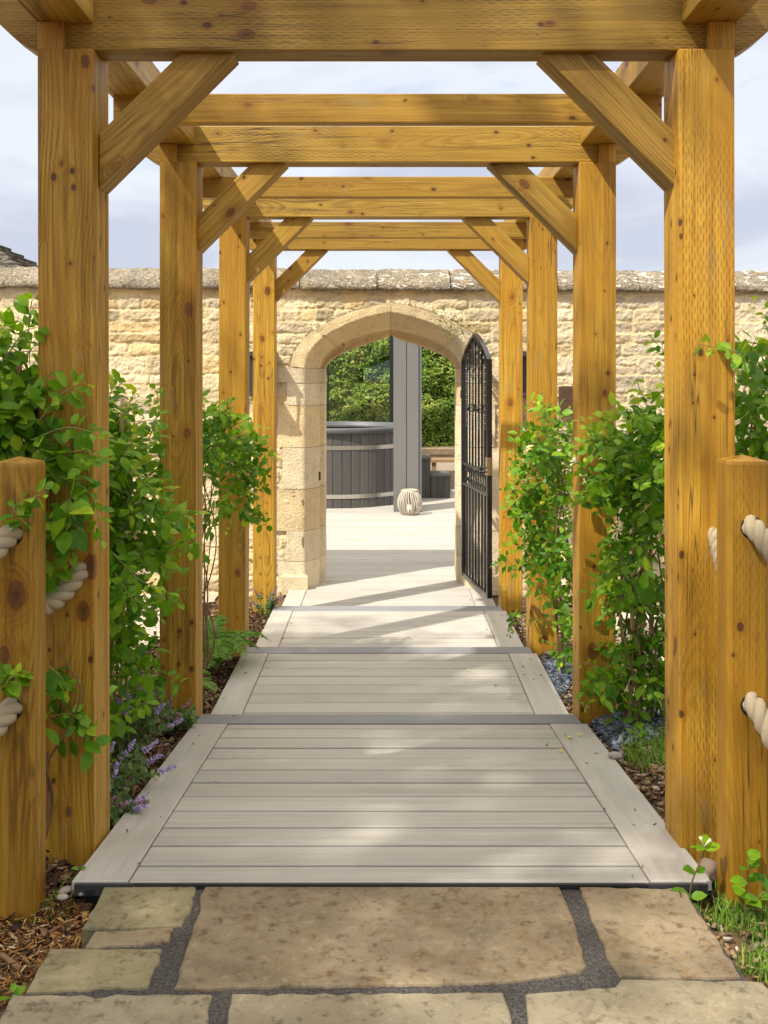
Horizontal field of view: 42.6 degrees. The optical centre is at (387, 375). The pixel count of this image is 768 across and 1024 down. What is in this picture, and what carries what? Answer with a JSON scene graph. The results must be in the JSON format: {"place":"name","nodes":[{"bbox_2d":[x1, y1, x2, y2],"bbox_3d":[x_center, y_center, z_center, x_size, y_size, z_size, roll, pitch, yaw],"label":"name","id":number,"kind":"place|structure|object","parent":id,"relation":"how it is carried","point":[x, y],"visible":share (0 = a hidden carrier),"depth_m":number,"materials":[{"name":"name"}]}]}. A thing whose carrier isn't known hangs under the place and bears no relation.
{"place":"outdoors","nodes":[
{"label":"outdoors","id":0,"kind":"place"},
{"bbox_2d":[114,594,217,671],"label":"gravel path","id":1,"kind":"structure","parent":0,"point":[211,598],"depth_m":6.35,"materials":[{"name":"beige gravel"}]},
{"bbox_2d":[0,886,767,1023],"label":"paving","id":2,"kind":"structure","parent":0,"point":[372,955],"depth_m":2.12,"materials":[{"name":"beige stone"}]},
{"bbox_2d":[0,596,767,999],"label":"ground","id":3,"kind":"structure","parent":0,"point":[710,904],"depth_m":2.47,"materials":[{"name":"soil"}]},
{"bbox_2d":[0,982,26,1000],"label":"weed","id":4,"kind":"object","parent":3,"relation":"on","point":[16,990],"visible":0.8,"depth_m":2.03,"materials":[{"name":"green plant"}]},
{"bbox_2d":[0,245,37,267],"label":"outbuilding","id":5,"kind":"structure","parent":3,"relation":"on","point":[8,258],"depth_m":16.32,"materials":[{"name":"stone"}]},
{"bbox_2d":[15,363,23,440],"bbox_3d":[-1.024,0.646,2.771,0.022,1.412,0.120,0,0,-6],"label":"bamboo cane","id":6,"kind":"object","parent":3,"relation":"on","point":[18,369],"depth_m":2.72,"materials":[{"name":"plant"}]},
{"bbox_2d":[0,456,45,923],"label":"rope post","id":7,"kind":"object","parent":3,"relation":"on","point":[23,742],"visible":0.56,"depth_m":2.38,"materials":[{"name":"brown wood"}]},
{"bbox_2d":[0,697,22,736],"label":"rope","id":8,"kind":"object","parent":7,"relation":"attached to","point":[11,709],"visible":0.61,"depth_m":2.34,"materials":[{"name":"fabric"}]},
{"bbox_2d":[0,524,22,558],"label":"rope","id":9,"kind":"object","parent":7,"relation":"attached to","point":[9,538],"visible":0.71,"depth_m":2.33,"materials":[{"name":"fabric"}]},
{"bbox_2d":[46,562,87,615],"bbox_3d":[-0.878,0.489,2.564,0.085,0.270,0.320,0,0,19],"label":"rope","id":10,"kind":"object","parent":7,"relation":"attached to","point":[61,596],"visible":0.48,"depth_m":2.59,"materials":[{"name":"fabric"}]},
{"bbox_2d":[0,292,116,837],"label":"honeysuckle","id":11,"kind":"object","parent":3,"relation":"on","point":[23,395],"visible":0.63,"depth_m":2.56,"materials":[{"name":"green plant"}]},
{"bbox_2d":[56,893,67,900],"bbox_3d":[-0.793,1.269,2.400,0.030,0.014,0.021,0,0,8],"label":"stone","id":12,"kind":"object","parent":3,"relation":"on","point":[62,896],"visible":1,"depth_m":2.39,"materials":[{"name":"beige stone"}]},
{"bbox_2d":[58,885,71,893],"bbox_3d":[-0.797,1.272,2.440,0.035,0.015,0.028,0,0,-20],"label":"stone","id":13,"kind":"object","parent":3,"relation":"on","point":[66,889],"visible":0.96,"depth_m":2.43,"materials":[{"name":"beige stone"}]},
{"bbox_2d":[110,397,124,700],"bbox_3d":[-0.950,0.743,3.435,0.086,1.337,0.019,0,0,26],"label":"bamboo cane","id":14,"kind":"object","parent":3,"relation":"on","point":[122,401],"visible":0.09,"depth_m":3.42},
{"bbox_2d":[118,401,129,753],"bbox_3d":[-0.932,0.750,3.480,0.016,1.322,0.069,0,0,-43],"label":"bamboo cane","id":15,"kind":"object","parent":3,"relation":"on","point":[122,682],"visible":0.13,"depth_m":3.48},
{"bbox_2d":[0,602,268,1012],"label":"bark mulch","id":16,"kind":"object","parent":3,"relation":"on","point":[163,745],"visible":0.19,"depth_m":3.34,"materials":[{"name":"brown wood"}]},
{"bbox_2d":[0,951,22,969],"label":"twig","id":17,"kind":"object","parent":16,"relation":"on","point":[6,958],"visible":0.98,"depth_m":2.19,"materials":[{"name":"brown wood"}]},
{"bbox_2d":[22,964,40,967],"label":"twig","id":18,"kind":"object","parent":16,"relation":"on","point":[37,965],"visible":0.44,"depth_m":2.18,"materials":[{"name":"brown wood"}]},
{"bbox_2d":[25,924,65,943],"bbox_3d":[-0.801,1.306,2.309,0.008,0.006,0.103,0,0,40],"label":"twig","id":19,"kind":"object","parent":16,"relation":"on","point":[52,929],"visible":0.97,"depth_m":2.32,"materials":[{"name":"brown wood"}]},
{"bbox_2d":[0,898,94,1011],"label":"dry litter","id":20,"kind":"object","parent":16,"relation":"on","point":[77,915],"visible":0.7,"depth_m":2.29,"materials":[{"name":"brown plant"}]},
{"bbox_2d":[54,865,86,892],"bbox_3d":[-0.807,1.274,2.483,0.050,0.067,0.086,0,0,28],"label":"weed","id":21,"kind":"object","parent":16,"relation":"on","point":[75,868],"visible":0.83,"depth_m":2.50,"materials":[{"name":"green plant"}]},
{"bbox_2d":[110,761,149,826],"bbox_3d":[-0.819,1.287,2.976,0.230,0.145,0.286,0,0,0],"label":"catmint","id":22,"kind":"object","parent":16,"relation":"on","point":[119,807],"visible":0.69,"depth_m":2.94,"materials":[{"name":"purple plant"}]},
{"bbox_2d":[110,739,176,796],"bbox_3d":[-0.854,1.245,3.123,0.269,0.214,0.284,0,0,32],"label":"catmint","id":23,"kind":"object","parent":16,"relation":"on","point":[125,771],"visible":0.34,"depth_m":3.15,"materials":[{"name":"purple plant"}]},
{"bbox_2d":[112,672,183,754],"bbox_3d":[-0.925,1.235,3.513,0.299,0.279,0.331,0,0,42],"label":"catmint","id":24,"kind":"object","parent":16,"relation":"on","point":[147,723],"visible":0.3,"depth_m":3.52,"materials":[{"name":"green plant"}]},
{"bbox_2d":[124,669,218,696],"bbox_3d":[-0.949,1.374,4.354,0.383,0.181,0.462,0,0,-24],"label":"fern","id":25,"kind":"object","parent":16,"relation":"on","point":[207,681],"visible":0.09,"depth_m":4.33,"materials":[{"name":"green plant"}]},
{"bbox_2d":[156,695,199,731],"bbox_3d":[-0.826,1.352,3.894,0.183,0.159,0.238,0,0,-30],"label":"catmint","id":26,"kind":"object","parent":16,"relation":"on","point":[171,714],"visible":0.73,"depth_m":3.90,"materials":[{"name":"green plant"}]},
{"bbox_2d":[250,586,281,616],"bbox_3d":[-0.825,1.570,6.784,0.168,0.219,0.183,0,0,37],"label":"catmint","id":27,"kind":"object","parent":16,"relation":"on","point":[270,604],"visible":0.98,"depth_m":6.77,"materials":[{"name":"green plant"}]},
{"bbox_2d":[109,369,210,760],"bbox_3d":[-1.117,0.696,3.588,0.961,1.445,1.751,0,0,-35],"label":"honeysuckle","id":28,"kind":"object","parent":3,"relation":"on","point":[149,551],"visible":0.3,"depth_m":3.31,"materials":[{"name":"green plant"}]},
{"bbox_2d":[152,389,281,691],"bbox_3d":[-0.851,0.806,4.977,0.616,1.494,0.982,0,0,0],"label":"honeysuckle","id":29,"kind":"object","parent":3,"relation":"on","point":[239,453],"visible":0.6,"depth_m":4.96,"materials":[{"name":"green plant"}]},
{"bbox_2d":[203,615,270,670],"bbox_3d":[-0.872,1.399,5.080,0.528,0.246,0.513,0,0,-43],"label":"fern","id":30,"kind":"object","parent":3,"relation":"on","point":[229,640],"visible":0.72,"depth_m":5.05,"materials":[{"name":"green plant"}]},
{"bbox_2d":[0,266,767,596],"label":"garden wall","id":31,"kind":"structure","parent":3,"relation":"on","point":[326,318],"depth_m":7.86,"materials":[{"name":"stone"}]},
{"bbox_2d":[249,351,252,395],"bbox_3d":[-0.990,-0.017,7.782,0.220,0.355,0.195,0,0,0],"label":"wall lantern","id":32,"kind":"object","parent":31,"relation":"attached to","point":[251,376],"depth_m":7.82,"materials":[{"name":"grey metal"}]},
{"bbox_2d":[429,305,489,354],"bbox_3d":[0.572,-0.355,7.805,0.501,0.421,0.067,0,0,0],"label":"wall fern","id":33,"kind":"object","parent":31,"relation":"attached to","point":[452,325],"depth_m":7.81,"materials":[{"name":"green plant"}]},
{"bbox_2d":[460,333,491,598],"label":"iron gate","id":34,"kind":"structure","parent":31,"relation":"attached to","point":[476,342],"depth_m":7.55,"materials":[{"name":"black metal"}]},
{"bbox_2d":[523,351,526,395],"bbox_3d":[1.025,-0.017,7.782,0.210,0.355,0.195,0,0,0],"label":"wall lantern","id":35,"kind":"object","parent":31,"relation":"attached to","point":[524,373],"depth_m":7.82,"materials":[{"name":"grey metal"}]},
{"bbox_2d":[559,386,572,414],"bbox_3d":[1.480,0.194,7.745,0.240,0.225,0.190,0,0,0],"label":"wall trough","id":36,"kind":"object","parent":31,"relation":"attached to","point":[566,393],"depth_m":7.65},
{"bbox_2d":[0,0,767,867],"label":"pergola","id":37,"kind":"object","parent":3,"relation":"on","point":[196,140],"visible":0.85,"depth_m":2.75,"materials":[{"name":"brown wood"}]},
{"bbox_2d":[422,347,454,446],"bbox_3d":[0.000,0.025,15.917,8.000,2.651,1.166,0,0,0],"label":"hedge","id":38,"kind":"object","parent":3,"relation":"on","point":[438,400],"visible":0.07,"depth_m":15.53,"materials":[{"name":"green plant"}]},
{"bbox_2d":[490,392,572,673],"bbox_3d":[0.820,0.845,5.165,0.543,1.528,1.168,0,0,0],"label":"honeysuckle","id":39,"kind":"object","parent":3,"relation":"on","point":[545,462],"visible":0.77,"depth_m":5.01,"materials":[{"name":"green plant"}]},
{"bbox_2d":[540,646,664,750],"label":"slate chips","id":40,"kind":"object","parent":3,"relation":"on","point":[560,679],"visible":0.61,"depth_m":3.92,"materials":[{"name":"grey stone"}]},
{"bbox_2d":[603,701,639,736],"bbox_3d":[0.890,1.321,3.801,0.140,0.146,0.089,0,0,-10],"label":"weed","id":41,"kind":"object","parent":40,"relation":"on","point":[628,720],"visible":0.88,"depth_m":3.80,"materials":[{"name":"green plant"}]},
{"bbox_2d":[541,330,664,747],"bbox_3d":[0.949,0.648,3.626,0.688,1.611,1.222,0,0,0],"label":"honeysuckle","id":42,"kind":"object","parent":3,"relation":"on","point":[633,488],"visible":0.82,"depth_m":3.68,"materials":[{"name":"green plant"}]},
{"bbox_2d":[608,751,622,759],"bbox_3d":[0.804,1.341,3.480,0.051,0.027,0.039,0,0,16],"label":"stone","id":43,"kind":"object","parent":3,"relation":"on","point":[614,755],"visible":1,"depth_m":3.47,"materials":[{"name":"beige stone"}]},
{"bbox_2d":[628,526,635,716],"bbox_3d":[0.965,0.861,3.881,0.020,1.181,0.117,0,0,0],"label":"bamboo cane","id":44,"kind":"object","parent":3,"relation":"on","point":[630,702],"visible":0.18,"depth_m":3.89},
{"bbox_2d":[604,719,664,784],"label":"grass","id":45,"kind":"structure","parent":3,"relation":"on","point":[640,745],"depth_m":3.55,"materials":[{"name":"green plant"}]},
{"bbox_2d":[509,609,767,985],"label":"bark mulch","id":46,"kind":"object","parent":3,"relation":"on","point":[643,786],"visible":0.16,"depth_m":3.32,"materials":[{"name":"brown wood"}]},
{"bbox_2d":[639,549,644,710],"bbox_3d":[1.000,0.861,3.871,0.020,1.181,0.118,0,0,6],"label":"bamboo cane","id":47,"kind":"object","parent":3,"relation":"on","point":[642,625],"visible":0.1,"depth_m":3.88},
{"bbox_2d":[648,535,653,716],"bbox_3d":[1.033,0.861,3.861,0.021,1.182,0.121,0,0,14],"label":"bamboo cane","id":48,"kind":"object","parent":3,"relation":"on","point":[651,605],"visible":0.17,"depth_m":3.86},
{"bbox_2d":[669,834,719,907],"bbox_3d":[0.745,1.221,2.404,0.158,0.193,0.052,0,0,-18],"label":"seedling","id":49,"kind":"object","parent":3,"relation":"on","point":[707,843],"visible":0.74,"depth_m":2.40,"materials":[{"name":"green plant"}]},
{"bbox_2d":[697,858,716,883],"bbox_3d":[0.827,1.282,2.550,0.059,0.060,0.084,0,0,33],"label":"stone","id":50,"kind":"object","parent":3,"relation":"on","point":[709,865],"visible":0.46,"depth_m":2.53,"materials":[{"name":"beige stone"}]},
{"bbox_2d":[694,295,767,460],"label":"honeysuckle","id":51,"kind":"object","parent":3,"relation":"on","point":[755,404],"visible":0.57,"depth_m":2.91,"materials":[{"name":"green plant"}]},
{"bbox_2d":[697,878,767,985],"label":"grass","id":52,"kind":"structure","parent":3,"relation":"on","point":[761,952],"depth_m":2.35,"materials":[{"name":"green plant"}]},
{"bbox_2d":[730,848,767,916],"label":"weed","id":53,"kind":"object","parent":52,"relation":"on","point":[753,861],"visible":1,"depth_m":2.37,"materials":[{"name":"green plant"}]},
{"bbox_2d":[717,455,767,910],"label":"rope post","id":54,"kind":"object","parent":3,"relation":"on","point":[742,672],"visible":0.65,"depth_m":2.42,"materials":[{"name":"brown wood"}]},
{"bbox_2d":[708,527,716,574],"bbox_3d":[0.892,0.461,2.584,0.059,0.225,0.249,0,0,-7],"label":"rope","id":55,"kind":"object","parent":54,"relation":"attached to","point":[712,535],"visible":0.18,"depth_m":2.62,"materials":[{"name":"fabric"}]},
{"bbox_2d":[742,692,767,749],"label":"rope","id":56,"kind":"object","parent":54,"relation":"attached to","point":[754,707],"visible":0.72,"depth_m":2.38,"materials":[{"name":"fabric"}]},
{"bbox_2d":[742,515,767,562],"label":"rope","id":57,"kind":"object","parent":54,"relation":"attached to","point":[755,530],"visible":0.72,"depth_m":2.38,"materials":[{"name":"fabric"}]},
{"bbox_2d":[0,25,767,271],"label":"sky","id":58,"kind":"structure","parent":0,"point":[134,204],"materials":[{"name":"white"}]},
{"bbox_2d":[310,488,469,587],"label":"terrace","id":59,"kind":"structure","parent":0,"point":[387,546],"depth_m":9.76,"materials":[{"name":"beige stone"}]},
{"bbox_2d":[326,421,392,507],"bbox_3d":[-0.700,1.187,13.620,2.070,1.027,2.069,0,0,0],"label":"hot tub","id":60,"kind":"object","parent":59,"relation":"on","point":[359,464],"visible":0.38,"depth_m":12.70,"materials":[{"name":"grey wood"}]},
{"bbox_2d":[326,334,392,421],"bbox_3d":[-1.258,0.360,14.705,2.685,2.679,0.050,0,0,0],"label":"glass screen","id":61,"kind":"object","parent":59,"relation":"on","point":[359,383],"visible":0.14,"depth_m":14.70,"materials":[{"name":"clear glass"}]},
{"bbox_2d":[393,337,421,511],"bbox_3d":[-1.488,0.215,12.480,3.825,2.969,0.400,0,0,0],"label":"garden shelter","id":62,"kind":"object","parent":59,"relation":"on","point":[407,415],"visible":0.21,"depth_m":12.30,"materials":[{"name":"grey paint"}]},
{"bbox_2d":[397,489,421,515],"bbox_3d":[0.273,1.543,12.080,0.305,0.317,0.305,0,0,0],"label":"wicker lantern","id":63,"kind":"object","parent":59,"relation":"on","point":[410,510],"visible":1,"depth_m":12.00,"materials":[{"name":"beige wicker"}]},
{"bbox_2d":[422,454,450,497],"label":"tub steps","id":64,"kind":"structure","parent":59,"relation":"on","point":[435,484],"depth_m":13.72,"materials":[{"name":"grey wood"}]},
{"bbox_2d":[430,458,454,470],"bbox_3d":[1.110,1.466,14.700,0.980,0.469,0.300,0,0,0],"label":"timber bench","id":65,"kind":"object","parent":59,"relation":"on","point":[433,461],"visible":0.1,"depth_m":14.55,"materials":[{"name":"brown wood"}]},
{"bbox_2d":[72,588,711,907],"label":"path","id":66,"kind":"structure","parent":0,"point":[373,737],"depth_m":3.26,"materials":[{"name":"grey wood"}]},
{"bbox_2d":[126,592,656,876],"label":"deck litter","id":67,"kind":"object","parent":66,"relation":"on","point":[495,685],"visible":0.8,"depth_m":3.65,"materials":[{"name":"plant"}]},
{"bbox_2d":[422,447,454,487],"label":"retaining wall","id":68,"kind":"structure","parent":0,"point":[440,452],"depth_m":14.95,"materials":[{"name":"stone"}]},
{"bbox_2d":[561,594,664,660],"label":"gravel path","id":69,"kind":"structure","parent":0,"point":[624,617],"depth_m":6.24,"materials":[{"name":"beige gravel"}]}
]}

